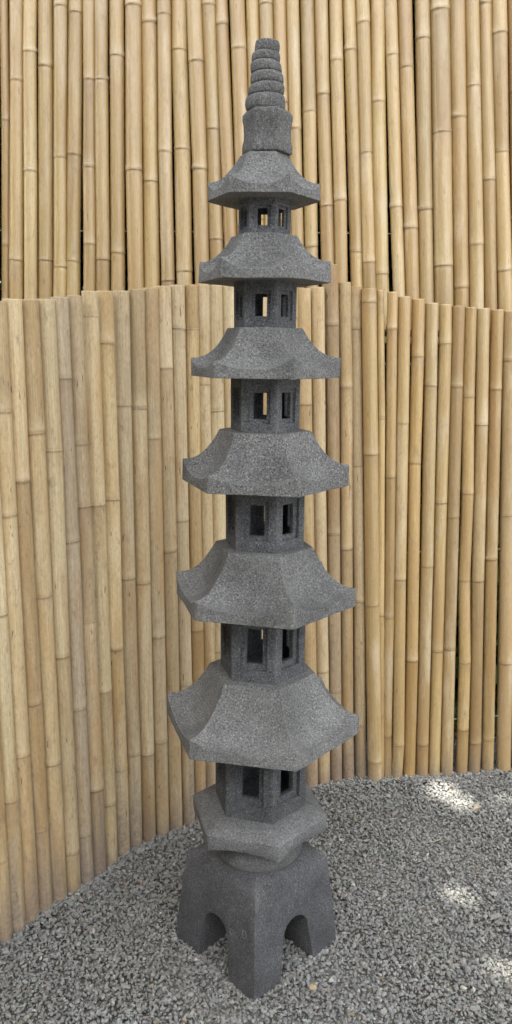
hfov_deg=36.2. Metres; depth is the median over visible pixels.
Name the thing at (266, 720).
stone pagoda
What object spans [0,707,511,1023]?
gravel
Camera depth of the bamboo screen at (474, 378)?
2.44 m
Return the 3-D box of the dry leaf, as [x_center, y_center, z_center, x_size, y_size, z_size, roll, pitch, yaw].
[0.126,1.052,1.735,0.016,0.008,0.016,1,12,1]
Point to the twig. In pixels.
(124, 882)
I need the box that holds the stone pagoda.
[167,38,358,1001]
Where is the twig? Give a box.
[122,878,128,893]
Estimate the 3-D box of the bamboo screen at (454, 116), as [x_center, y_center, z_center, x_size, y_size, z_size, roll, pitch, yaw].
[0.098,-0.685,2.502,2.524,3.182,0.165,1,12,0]
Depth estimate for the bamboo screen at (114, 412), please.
2.03 m
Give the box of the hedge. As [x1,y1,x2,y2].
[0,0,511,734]
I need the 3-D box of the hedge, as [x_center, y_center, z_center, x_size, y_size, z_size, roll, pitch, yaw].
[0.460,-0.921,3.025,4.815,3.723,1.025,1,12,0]
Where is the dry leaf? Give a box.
[310,983,316,989]
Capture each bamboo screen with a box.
[0,0,511,712]
[0,264,366,945]
[361,288,511,783]

